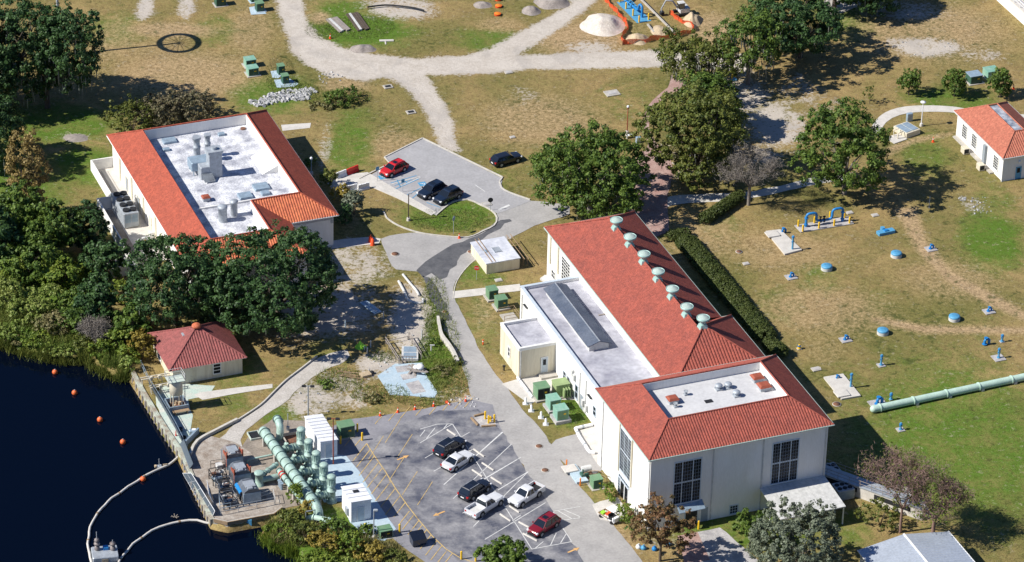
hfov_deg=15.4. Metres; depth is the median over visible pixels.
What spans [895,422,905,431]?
standpipe
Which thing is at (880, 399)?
pipe valve
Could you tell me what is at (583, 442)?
white pipe sock
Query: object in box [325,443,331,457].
door
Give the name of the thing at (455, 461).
parked car
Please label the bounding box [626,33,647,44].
dirt pile
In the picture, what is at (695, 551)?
path
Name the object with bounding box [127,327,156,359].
bank shrub
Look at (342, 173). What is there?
jersey barrier
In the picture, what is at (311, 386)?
street lamp
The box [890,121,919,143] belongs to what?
pump vault
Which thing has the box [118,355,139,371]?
bank shrub
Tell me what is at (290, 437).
open pit
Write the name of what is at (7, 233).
bank tree
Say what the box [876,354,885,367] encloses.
standpipe
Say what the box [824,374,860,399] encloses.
concrete slab
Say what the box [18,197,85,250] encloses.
bank tree
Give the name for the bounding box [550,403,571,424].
transformer cabinet
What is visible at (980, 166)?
condenser unit
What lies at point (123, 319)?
bank tree
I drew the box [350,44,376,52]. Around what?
dirt pile
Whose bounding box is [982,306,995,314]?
pipe valve
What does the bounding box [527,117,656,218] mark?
oak tree
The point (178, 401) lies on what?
chemical tank
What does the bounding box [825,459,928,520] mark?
conveyor channel
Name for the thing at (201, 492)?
screen
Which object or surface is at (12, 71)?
oak tree
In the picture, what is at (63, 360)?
shore sedge
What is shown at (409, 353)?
glass hatch
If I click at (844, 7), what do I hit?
path
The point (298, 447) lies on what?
vertical pump
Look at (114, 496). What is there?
floating boom
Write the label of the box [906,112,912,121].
control cabinet
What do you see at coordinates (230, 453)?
screen housing
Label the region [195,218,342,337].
oak tree
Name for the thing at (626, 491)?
door
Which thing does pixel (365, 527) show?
bank shrub
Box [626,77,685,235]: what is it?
path
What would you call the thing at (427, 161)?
parking lot
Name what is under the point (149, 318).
shrub
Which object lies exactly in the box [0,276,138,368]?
reeds
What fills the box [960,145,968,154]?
condenser unit
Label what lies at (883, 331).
well hatch
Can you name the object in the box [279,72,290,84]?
transformer cabinet
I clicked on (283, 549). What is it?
shore sedge
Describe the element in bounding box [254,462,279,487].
valve tank
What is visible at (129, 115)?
shrub
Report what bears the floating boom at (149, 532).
on the water
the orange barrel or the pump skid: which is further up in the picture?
the orange barrel
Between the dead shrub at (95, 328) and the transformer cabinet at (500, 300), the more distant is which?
the transformer cabinet at (500, 300)
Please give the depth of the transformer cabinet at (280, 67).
572.85 m
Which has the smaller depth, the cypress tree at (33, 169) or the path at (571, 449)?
the path at (571, 449)
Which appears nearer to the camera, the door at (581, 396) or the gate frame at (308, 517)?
the gate frame at (308, 517)
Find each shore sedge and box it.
[0,331,129,381]
[254,509,318,561]
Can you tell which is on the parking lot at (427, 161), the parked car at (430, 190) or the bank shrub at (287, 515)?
the parked car at (430, 190)
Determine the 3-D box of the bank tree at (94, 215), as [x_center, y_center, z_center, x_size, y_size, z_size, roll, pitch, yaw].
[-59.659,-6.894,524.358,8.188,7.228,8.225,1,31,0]
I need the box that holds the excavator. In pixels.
[659,0,689,16]
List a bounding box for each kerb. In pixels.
[189,418,237,455]
[238,355,317,420]
[359,157,388,178]
[383,199,497,237]
[384,138,422,156]
[423,138,502,176]
[453,238,510,297]
[481,424,495,426]
[499,177,529,199]
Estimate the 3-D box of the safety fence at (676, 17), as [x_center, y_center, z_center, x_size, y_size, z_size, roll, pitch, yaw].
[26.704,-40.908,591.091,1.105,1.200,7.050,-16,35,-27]
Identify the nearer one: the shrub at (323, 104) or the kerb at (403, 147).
the kerb at (403, 147)
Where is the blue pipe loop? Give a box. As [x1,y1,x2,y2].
[804,207,844,226]
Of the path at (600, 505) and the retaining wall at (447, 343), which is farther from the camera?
the retaining wall at (447, 343)
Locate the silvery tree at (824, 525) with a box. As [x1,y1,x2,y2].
[745,495,843,561]
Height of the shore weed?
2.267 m
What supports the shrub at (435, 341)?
on the ground at (440, 66)
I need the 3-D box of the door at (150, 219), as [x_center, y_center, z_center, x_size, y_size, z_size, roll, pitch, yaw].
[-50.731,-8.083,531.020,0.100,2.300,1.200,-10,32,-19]
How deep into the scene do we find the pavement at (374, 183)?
543.88 m
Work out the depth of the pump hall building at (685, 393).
480.21 m
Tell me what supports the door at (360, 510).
in the equipment shed at (356, 502)
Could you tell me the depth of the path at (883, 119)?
567.65 m
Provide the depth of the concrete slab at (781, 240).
532.31 m
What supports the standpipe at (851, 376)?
on the ground at (440, 66)
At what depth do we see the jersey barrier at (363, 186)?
542.73 m
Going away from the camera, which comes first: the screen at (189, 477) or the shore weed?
the screen at (189, 477)
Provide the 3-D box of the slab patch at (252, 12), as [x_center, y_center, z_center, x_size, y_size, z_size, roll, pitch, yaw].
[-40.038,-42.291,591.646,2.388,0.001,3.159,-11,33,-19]
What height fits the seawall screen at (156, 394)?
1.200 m
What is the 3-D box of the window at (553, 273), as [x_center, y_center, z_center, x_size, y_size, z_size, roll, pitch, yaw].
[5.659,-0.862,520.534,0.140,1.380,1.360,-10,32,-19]
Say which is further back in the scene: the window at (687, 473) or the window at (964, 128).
the window at (964, 128)
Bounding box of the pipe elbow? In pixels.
[272,415,283,440]
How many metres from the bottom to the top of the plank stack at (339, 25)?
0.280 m
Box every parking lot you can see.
[331,398,583,561]
[372,139,529,213]
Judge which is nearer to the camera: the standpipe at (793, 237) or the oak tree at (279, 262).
the oak tree at (279, 262)
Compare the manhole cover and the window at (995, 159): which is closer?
the manhole cover
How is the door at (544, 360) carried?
in the pump hall building at (685, 393)
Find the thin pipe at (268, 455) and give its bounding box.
[246,454,272,462]
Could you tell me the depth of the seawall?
486.49 m
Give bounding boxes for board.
[360,300,381,313]
[379,39,393,44]
[641,0,672,31]
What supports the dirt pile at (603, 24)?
on the ground at (440, 66)
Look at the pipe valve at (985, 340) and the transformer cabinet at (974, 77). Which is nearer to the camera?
the pipe valve at (985, 340)
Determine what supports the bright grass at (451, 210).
on the ground at (440, 66)
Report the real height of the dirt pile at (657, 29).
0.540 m
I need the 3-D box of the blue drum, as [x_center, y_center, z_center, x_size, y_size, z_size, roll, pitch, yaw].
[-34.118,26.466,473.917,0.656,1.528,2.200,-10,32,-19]
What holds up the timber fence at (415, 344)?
on the ground at (440, 66)
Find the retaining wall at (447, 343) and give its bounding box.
[437,316,458,364]
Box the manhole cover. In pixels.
[832,402,840,406]
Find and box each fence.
[140,360,182,439]
[385,337,398,363]
[408,332,421,358]
[605,0,628,44]
[623,27,690,44]
[669,8,693,28]
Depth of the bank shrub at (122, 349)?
500.24 m
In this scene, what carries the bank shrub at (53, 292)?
on the ground at (440, 66)
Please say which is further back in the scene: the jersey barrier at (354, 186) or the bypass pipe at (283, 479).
the jersey barrier at (354, 186)
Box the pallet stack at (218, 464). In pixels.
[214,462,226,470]
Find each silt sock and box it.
[397,280,424,304]
[402,273,419,296]
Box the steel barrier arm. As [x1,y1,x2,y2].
[185,428,198,445]
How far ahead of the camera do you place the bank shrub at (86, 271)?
517.85 m
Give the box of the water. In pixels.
[0,346,295,561]
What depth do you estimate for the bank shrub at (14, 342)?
504.29 m
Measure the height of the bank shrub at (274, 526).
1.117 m
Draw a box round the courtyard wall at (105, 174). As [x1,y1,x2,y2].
[90,156,166,277]
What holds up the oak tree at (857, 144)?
on the ground at (440, 66)
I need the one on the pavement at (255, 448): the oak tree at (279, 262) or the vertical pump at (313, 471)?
the vertical pump at (313, 471)
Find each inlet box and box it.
[382,84,393,88]
[405,109,415,114]
[481,202,491,206]
[603,89,620,96]
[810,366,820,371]
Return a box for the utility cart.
[598,505,619,524]
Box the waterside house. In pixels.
[147,321,246,383]
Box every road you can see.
[221,350,349,446]
[381,201,641,561]
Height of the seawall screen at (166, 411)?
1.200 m
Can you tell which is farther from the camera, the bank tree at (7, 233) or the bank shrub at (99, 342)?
the bank tree at (7, 233)
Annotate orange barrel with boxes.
[370,238,374,245]
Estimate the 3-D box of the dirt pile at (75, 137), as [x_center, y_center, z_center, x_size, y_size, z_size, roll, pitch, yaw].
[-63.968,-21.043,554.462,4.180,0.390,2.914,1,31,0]
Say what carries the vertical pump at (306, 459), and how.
on the pavement at (255, 448)
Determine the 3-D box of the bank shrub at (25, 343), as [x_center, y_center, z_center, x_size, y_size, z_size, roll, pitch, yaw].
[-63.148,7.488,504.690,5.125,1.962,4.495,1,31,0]
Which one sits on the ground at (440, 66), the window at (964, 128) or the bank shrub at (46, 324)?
the bank shrub at (46, 324)
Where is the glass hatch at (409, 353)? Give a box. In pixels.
[399,346,417,360]
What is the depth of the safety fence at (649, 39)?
585.51 m
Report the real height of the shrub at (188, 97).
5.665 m
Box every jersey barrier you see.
[336,169,346,178]
[346,165,358,174]
[347,183,356,189]
[357,182,369,190]
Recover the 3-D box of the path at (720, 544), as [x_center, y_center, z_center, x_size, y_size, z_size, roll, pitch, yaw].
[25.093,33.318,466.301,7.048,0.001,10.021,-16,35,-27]
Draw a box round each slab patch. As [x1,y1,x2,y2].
[249,6,265,14]
[271,70,279,77]
[275,79,297,87]
[395,365,409,372]
[400,373,415,379]
[406,380,425,393]
[473,416,495,425]
[617,0,650,22]
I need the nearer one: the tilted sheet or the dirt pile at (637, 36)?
the tilted sheet
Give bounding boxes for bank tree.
[0,178,42,243]
[0,203,22,270]
[0,233,58,282]
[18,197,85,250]
[35,250,84,292]
[58,199,110,252]
[72,267,118,321]
[77,238,132,280]
[104,302,154,344]
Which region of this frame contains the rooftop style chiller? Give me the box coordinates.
[111,191,138,228]
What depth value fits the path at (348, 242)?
529.90 m
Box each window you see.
[213,363,220,374]
[551,268,555,279]
[561,255,569,277]
[574,383,577,400]
[593,404,595,417]
[617,477,619,492]
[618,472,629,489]
[619,427,630,482]
[672,457,702,504]
[729,504,738,514]
[770,438,799,484]
[961,123,967,140]
[971,132,976,149]
[993,154,998,171]
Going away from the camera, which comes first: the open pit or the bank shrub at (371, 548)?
the bank shrub at (371, 548)
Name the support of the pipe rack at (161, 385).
on the path at (184, 419)
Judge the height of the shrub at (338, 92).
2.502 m
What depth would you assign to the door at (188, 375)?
496.57 m
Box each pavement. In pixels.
[190,434,281,520]
[242,420,314,508]
[317,454,395,540]
[327,172,435,215]
[378,363,436,397]
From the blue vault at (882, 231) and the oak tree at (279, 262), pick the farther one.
the blue vault at (882, 231)
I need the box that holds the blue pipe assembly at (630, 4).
[624,0,643,16]
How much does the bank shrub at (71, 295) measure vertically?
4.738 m
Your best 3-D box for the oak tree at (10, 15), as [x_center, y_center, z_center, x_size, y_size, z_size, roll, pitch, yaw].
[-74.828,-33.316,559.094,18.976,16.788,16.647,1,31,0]
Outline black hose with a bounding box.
[367,4,423,10]
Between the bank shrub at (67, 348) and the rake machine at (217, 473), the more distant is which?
the bank shrub at (67, 348)
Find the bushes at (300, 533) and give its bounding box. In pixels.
[265,515,401,556]
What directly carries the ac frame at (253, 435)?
on the pavement at (255, 448)
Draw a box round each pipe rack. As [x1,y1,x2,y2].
[140,372,170,384]
[149,382,168,394]
[506,234,528,263]
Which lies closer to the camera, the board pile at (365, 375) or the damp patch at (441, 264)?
the board pile at (365, 375)
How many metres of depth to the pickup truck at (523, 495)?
474.20 m
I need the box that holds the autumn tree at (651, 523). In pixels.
[627,491,696,561]
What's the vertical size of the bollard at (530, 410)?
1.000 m
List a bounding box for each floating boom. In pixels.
[86,456,177,561]
[118,519,208,561]
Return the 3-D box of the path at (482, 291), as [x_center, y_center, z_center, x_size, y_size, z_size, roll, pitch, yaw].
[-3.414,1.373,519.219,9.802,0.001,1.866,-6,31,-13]
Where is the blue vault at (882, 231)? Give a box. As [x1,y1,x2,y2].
[876,226,894,235]
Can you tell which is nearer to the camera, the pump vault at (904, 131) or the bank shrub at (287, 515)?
the bank shrub at (287, 515)
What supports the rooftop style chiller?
on the ground at (440, 66)
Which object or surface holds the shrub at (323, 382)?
on the ground at (440, 66)
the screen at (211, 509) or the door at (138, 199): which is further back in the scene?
the door at (138, 199)
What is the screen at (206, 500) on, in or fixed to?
on the seawall
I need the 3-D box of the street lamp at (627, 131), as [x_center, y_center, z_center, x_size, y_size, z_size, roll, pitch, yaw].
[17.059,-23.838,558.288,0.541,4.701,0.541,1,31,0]
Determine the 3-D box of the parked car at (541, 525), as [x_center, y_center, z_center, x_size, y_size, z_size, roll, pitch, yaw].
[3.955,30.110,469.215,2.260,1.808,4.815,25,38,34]
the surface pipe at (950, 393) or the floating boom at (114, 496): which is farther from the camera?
the surface pipe at (950, 393)
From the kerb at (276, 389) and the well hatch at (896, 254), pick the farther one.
the well hatch at (896, 254)
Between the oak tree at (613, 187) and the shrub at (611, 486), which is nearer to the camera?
the shrub at (611, 486)
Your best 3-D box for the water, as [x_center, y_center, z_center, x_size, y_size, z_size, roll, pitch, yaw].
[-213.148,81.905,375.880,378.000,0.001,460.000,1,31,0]
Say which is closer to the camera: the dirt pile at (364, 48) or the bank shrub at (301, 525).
the bank shrub at (301, 525)
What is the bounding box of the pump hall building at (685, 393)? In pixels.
[500,211,845,536]
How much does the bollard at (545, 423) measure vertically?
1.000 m
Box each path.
[156,384,213,445]
[195,384,271,399]
[281,123,310,130]
[328,237,380,248]
[454,284,519,297]
[502,375,574,403]
[552,425,601,473]
[578,426,598,464]
[592,497,627,521]
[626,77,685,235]
[667,177,842,206]
[678,532,709,561]
[698,527,757,561]
[824,0,862,12]
[872,105,1023,132]
[997,0,1023,24]
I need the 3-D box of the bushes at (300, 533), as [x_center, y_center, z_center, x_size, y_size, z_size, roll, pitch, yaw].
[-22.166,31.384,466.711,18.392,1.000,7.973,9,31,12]
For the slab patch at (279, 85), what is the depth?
570.51 m
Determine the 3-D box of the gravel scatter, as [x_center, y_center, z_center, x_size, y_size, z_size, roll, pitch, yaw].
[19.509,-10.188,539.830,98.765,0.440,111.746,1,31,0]
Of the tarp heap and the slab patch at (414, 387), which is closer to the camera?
the tarp heap
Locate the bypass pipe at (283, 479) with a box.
[276,467,303,503]
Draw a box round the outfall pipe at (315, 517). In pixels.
[311,514,335,528]
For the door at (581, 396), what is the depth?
493.19 m
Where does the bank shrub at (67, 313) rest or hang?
on the ground at (440, 66)
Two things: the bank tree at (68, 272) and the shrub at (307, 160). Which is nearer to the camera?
the bank tree at (68, 272)
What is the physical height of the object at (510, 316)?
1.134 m
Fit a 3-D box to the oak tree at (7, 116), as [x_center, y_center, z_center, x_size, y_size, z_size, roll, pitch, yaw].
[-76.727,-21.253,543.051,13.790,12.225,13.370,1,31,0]
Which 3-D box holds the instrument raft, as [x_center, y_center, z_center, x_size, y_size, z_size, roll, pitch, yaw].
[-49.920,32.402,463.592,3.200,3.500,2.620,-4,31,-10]
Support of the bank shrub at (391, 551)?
on the ground at (440, 66)
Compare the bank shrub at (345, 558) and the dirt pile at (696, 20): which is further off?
the dirt pile at (696, 20)
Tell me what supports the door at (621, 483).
in the pump hall building at (685, 393)
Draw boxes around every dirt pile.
[63,134,87,141]
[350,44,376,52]
[473,1,491,8]
[522,6,540,15]
[533,0,569,9]
[580,13,624,36]
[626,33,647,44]
[650,25,664,35]
[682,12,702,27]
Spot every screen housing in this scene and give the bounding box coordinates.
[221,444,242,469]
[229,460,250,484]
[237,478,260,504]
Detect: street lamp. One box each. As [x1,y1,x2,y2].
[302,385,314,414]
[310,157,312,174]
[327,417,339,463]
[372,509,377,538]
[406,192,411,220]
[626,105,629,133]
[919,100,925,126]
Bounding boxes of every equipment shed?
[304,414,337,458]
[341,483,371,522]
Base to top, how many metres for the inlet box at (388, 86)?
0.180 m
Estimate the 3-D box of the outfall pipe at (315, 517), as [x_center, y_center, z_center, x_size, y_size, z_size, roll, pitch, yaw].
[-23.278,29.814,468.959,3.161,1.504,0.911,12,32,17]
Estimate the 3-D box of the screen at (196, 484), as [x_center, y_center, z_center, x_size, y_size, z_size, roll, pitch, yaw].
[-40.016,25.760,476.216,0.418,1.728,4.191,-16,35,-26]
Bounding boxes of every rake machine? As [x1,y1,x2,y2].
[208,466,226,485]
[215,473,233,494]
[218,487,237,509]
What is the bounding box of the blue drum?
[234,483,241,499]
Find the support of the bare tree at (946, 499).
on the ground at (440, 66)
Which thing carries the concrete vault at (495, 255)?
on the ground at (440, 66)
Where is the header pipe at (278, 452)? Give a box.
[259,426,323,522]
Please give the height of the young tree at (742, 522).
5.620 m
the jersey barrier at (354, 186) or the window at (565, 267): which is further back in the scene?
the jersey barrier at (354, 186)
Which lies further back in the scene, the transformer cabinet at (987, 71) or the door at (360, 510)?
the transformer cabinet at (987, 71)
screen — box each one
[148,380,161,404]
[160,399,175,428]
[183,473,195,481]
[188,481,200,491]
[194,488,205,498]
[203,496,209,506]
[208,503,214,514]
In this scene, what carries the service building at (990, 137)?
on the ground at (440, 66)
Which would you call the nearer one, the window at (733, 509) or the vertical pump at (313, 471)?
the window at (733, 509)
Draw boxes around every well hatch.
[821,263,831,271]
[877,327,888,336]
[891,250,901,258]
[948,313,959,322]
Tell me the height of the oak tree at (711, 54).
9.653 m
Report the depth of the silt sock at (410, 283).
519.76 m
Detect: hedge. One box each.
[664,227,691,240]
[674,234,776,340]
[697,189,746,222]
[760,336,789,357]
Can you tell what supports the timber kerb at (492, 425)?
on the slab patch at (480, 420)
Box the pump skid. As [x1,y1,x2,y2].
[579,465,592,478]
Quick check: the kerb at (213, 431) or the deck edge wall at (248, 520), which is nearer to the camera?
the deck edge wall at (248, 520)
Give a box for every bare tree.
[712,141,787,205]
[853,442,958,532]
[903,466,978,531]
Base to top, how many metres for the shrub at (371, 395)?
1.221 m
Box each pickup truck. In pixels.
[464,492,504,518]
[507,480,545,507]
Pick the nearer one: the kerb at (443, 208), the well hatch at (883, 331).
the well hatch at (883, 331)
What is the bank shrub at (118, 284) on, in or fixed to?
on the ground at (440, 66)
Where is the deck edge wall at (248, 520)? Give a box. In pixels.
[213,506,283,526]
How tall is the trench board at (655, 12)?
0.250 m
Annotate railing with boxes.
[221,497,274,511]
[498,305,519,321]
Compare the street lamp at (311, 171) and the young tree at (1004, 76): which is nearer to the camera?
the street lamp at (311, 171)
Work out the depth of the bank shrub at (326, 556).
461.36 m
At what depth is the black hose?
593.20 m
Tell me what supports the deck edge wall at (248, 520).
on the ground at (440, 66)
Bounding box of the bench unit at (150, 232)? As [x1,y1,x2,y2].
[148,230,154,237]
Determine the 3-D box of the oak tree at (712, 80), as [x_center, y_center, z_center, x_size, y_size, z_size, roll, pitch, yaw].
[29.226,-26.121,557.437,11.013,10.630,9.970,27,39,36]
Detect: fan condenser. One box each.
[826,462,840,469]
[832,482,854,500]
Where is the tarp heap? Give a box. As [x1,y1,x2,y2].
[188,428,195,433]
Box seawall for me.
[130,370,213,526]
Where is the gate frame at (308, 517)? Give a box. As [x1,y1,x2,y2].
[305,509,314,522]
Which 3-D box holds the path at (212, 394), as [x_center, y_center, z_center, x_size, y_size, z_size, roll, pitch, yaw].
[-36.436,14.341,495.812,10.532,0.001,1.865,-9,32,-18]
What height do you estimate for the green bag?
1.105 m
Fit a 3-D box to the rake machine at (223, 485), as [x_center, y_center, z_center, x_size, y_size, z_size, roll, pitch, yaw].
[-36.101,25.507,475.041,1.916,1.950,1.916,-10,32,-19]
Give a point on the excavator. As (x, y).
(682, 9)
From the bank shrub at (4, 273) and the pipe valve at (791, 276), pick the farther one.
the pipe valve at (791, 276)
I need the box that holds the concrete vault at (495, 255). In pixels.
[470,236,520,273]
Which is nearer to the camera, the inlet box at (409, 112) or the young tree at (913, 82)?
the inlet box at (409, 112)
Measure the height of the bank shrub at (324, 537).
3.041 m
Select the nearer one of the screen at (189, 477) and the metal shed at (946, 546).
the metal shed at (946, 546)
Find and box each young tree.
[473,534,528,561]
[731,507,765,545]
[862,85,873,103]
[896,67,921,94]
[941,68,967,96]
[985,66,1013,97]
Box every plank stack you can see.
[326,17,350,32]
[346,12,369,31]
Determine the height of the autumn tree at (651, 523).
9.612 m
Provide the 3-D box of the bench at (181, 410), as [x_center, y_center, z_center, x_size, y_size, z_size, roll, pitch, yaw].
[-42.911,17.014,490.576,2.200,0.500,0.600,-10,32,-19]
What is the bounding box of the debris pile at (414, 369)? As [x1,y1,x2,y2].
[407,364,427,375]
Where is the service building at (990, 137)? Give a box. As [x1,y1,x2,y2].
[953,101,1023,181]
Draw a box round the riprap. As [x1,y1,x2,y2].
[248,87,316,107]
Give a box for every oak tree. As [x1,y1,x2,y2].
[0,0,65,106]
[0,24,20,94]
[0,93,27,175]
[29,0,105,108]
[119,232,227,327]
[175,260,255,329]
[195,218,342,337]
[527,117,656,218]
[629,77,750,191]
[651,25,746,86]
[676,69,744,133]
[711,4,788,84]
[737,0,845,58]
[787,95,893,194]
[832,0,857,8]
[846,0,900,16]
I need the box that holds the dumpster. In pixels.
[409,529,426,546]
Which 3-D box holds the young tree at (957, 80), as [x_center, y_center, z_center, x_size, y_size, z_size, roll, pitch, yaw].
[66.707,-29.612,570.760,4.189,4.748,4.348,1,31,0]
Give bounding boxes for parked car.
[379,158,408,177]
[416,179,447,199]
[432,184,463,205]
[432,436,466,458]
[440,450,474,471]
[457,478,491,501]
[489,151,522,167]
[527,511,561,537]
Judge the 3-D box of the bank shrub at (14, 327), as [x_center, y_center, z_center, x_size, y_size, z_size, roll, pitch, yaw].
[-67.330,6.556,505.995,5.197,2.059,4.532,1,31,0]
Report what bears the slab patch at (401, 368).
on the pavement at (393, 377)
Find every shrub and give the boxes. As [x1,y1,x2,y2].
[0,257,31,286]
[0,275,27,308]
[0,319,25,340]
[3,333,24,346]
[6,293,52,325]
[20,325,57,347]
[24,283,67,311]
[31,309,71,338]
[42,342,78,356]
[43,333,71,352]
[55,285,87,315]
[57,306,86,334]
[72,332,96,351]
[74,267,100,283]
[74,315,112,342]
[76,313,99,329]
[87,338,111,357]
[100,326,137,349]
[103,93,158,131]
[108,278,131,303]
[115,345,141,359]
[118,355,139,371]
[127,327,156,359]
[132,89,190,126]
[142,311,158,327]
[164,88,220,122]
[261,520,296,539]
[278,506,303,526]
[285,481,303,504]
[288,519,321,542]
[298,499,313,515]
[300,548,342,561]
[302,156,316,166]
[304,528,343,551]
[308,99,338,110]
[316,167,338,186]
[316,378,333,389]
[318,517,350,535]
[322,83,360,107]
[328,182,350,200]
[332,529,365,558]
[333,553,364,561]
[334,203,352,224]
[341,188,364,214]
[353,537,385,561]
[358,522,377,536]
[363,391,382,403]
[382,547,407,561]
[425,336,439,346]
[430,364,452,377]
[450,355,463,366]
[600,482,616,496]
[605,495,615,502]
[615,499,635,521]
[623,514,634,530]
[854,495,902,531]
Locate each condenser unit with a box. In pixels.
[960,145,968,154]
[976,162,984,170]
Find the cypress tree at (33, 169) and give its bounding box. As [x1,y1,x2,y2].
[4,126,52,201]
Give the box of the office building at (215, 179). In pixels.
[106,109,338,301]
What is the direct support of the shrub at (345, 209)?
on the ground at (440, 66)
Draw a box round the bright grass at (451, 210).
[265,15,586,423]
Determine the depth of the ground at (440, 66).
544.18 m
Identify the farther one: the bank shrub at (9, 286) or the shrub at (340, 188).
the shrub at (340, 188)
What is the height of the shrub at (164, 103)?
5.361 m
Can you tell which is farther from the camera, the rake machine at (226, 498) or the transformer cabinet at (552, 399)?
the transformer cabinet at (552, 399)
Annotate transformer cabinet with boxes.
[212,0,227,7]
[241,55,256,69]
[244,64,260,77]
[253,0,266,12]
[274,62,284,75]
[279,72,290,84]
[334,419,357,439]
[376,524,395,539]
[483,285,498,302]
[492,293,510,311]
[532,380,550,402]
[543,392,561,413]
[550,377,571,398]
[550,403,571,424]
[587,473,604,491]
[965,70,984,85]
[982,65,999,80]
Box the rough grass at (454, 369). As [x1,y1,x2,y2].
[279,82,471,407]
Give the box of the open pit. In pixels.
[283,431,296,443]
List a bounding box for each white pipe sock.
[516,376,533,397]
[574,427,594,453]
[575,423,592,429]
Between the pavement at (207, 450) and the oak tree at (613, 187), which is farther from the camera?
the oak tree at (613, 187)
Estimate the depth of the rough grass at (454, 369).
502.54 m
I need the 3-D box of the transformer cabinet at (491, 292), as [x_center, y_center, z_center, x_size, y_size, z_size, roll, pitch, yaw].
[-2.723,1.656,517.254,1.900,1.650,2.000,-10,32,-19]
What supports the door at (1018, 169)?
in the service building at (990, 137)
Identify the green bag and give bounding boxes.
[355,340,366,349]
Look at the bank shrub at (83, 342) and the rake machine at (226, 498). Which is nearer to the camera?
the rake machine at (226, 498)
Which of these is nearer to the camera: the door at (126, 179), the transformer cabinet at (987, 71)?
the door at (126, 179)
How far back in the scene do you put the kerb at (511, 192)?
543.24 m
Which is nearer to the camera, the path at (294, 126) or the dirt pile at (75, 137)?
the dirt pile at (75, 137)
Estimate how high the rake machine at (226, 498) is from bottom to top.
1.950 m
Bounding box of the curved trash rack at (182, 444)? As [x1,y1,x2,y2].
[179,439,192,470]
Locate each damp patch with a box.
[416,219,510,278]
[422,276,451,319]
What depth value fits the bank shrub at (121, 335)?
502.05 m
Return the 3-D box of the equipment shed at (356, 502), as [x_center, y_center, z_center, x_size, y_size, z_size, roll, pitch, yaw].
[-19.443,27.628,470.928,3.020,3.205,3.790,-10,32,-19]
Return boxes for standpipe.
[791,235,794,249]
[850,373,852,386]
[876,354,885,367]
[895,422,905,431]
[991,348,1006,361]
[999,334,1004,342]
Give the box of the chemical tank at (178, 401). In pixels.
[164,367,188,413]
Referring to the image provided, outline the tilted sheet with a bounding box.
[207,481,213,503]
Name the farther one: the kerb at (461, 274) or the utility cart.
the kerb at (461, 274)
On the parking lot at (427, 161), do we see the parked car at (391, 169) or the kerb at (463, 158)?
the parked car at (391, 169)
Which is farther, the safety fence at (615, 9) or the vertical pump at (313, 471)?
the safety fence at (615, 9)
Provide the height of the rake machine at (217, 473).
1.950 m
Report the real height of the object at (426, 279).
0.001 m
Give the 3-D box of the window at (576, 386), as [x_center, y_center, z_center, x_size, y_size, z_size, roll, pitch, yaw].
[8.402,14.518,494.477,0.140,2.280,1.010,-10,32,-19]
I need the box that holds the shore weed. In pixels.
[0,330,132,384]
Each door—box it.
[125,175,128,192]
[137,194,139,210]
[149,214,151,229]
[184,368,192,382]
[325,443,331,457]
[357,506,364,521]
[540,356,547,372]
[580,392,583,410]
[620,480,623,498]
[624,485,628,503]
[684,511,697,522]
[700,506,708,521]
[1014,165,1022,179]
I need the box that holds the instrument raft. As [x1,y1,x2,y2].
[91,532,118,561]
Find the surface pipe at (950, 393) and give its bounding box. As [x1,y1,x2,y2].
[870,373,1023,412]
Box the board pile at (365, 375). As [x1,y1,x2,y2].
[338,370,373,378]
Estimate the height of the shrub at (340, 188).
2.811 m
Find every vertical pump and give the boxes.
[282,426,305,456]
[290,438,312,468]
[298,450,320,479]
[307,462,328,491]
[315,473,336,504]
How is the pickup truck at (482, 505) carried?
on the parking lot at (412, 484)
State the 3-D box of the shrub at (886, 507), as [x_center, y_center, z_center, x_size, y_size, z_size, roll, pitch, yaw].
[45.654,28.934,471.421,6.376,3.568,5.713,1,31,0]
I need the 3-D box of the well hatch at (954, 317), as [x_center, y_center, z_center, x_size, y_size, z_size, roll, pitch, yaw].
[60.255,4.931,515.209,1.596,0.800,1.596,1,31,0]
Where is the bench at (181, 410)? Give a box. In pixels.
[172,408,189,415]
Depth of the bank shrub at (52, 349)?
503.09 m
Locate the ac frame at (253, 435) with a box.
[247,430,261,440]
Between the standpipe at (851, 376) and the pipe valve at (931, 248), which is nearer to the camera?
the standpipe at (851, 376)
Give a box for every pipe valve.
[784,272,797,280]
[838,334,852,343]
[867,396,885,405]
[924,244,937,251]
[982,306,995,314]
[982,337,990,345]
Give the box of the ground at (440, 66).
[0,0,1023,561]
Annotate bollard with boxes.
[528,404,533,412]
[543,418,548,425]
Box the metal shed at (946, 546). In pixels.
[857,531,974,561]
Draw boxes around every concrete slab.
[540,275,550,281]
[561,464,588,483]
[764,229,801,254]
[794,216,853,232]
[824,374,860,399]
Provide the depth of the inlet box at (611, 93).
570.09 m
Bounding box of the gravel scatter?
[299,40,991,411]

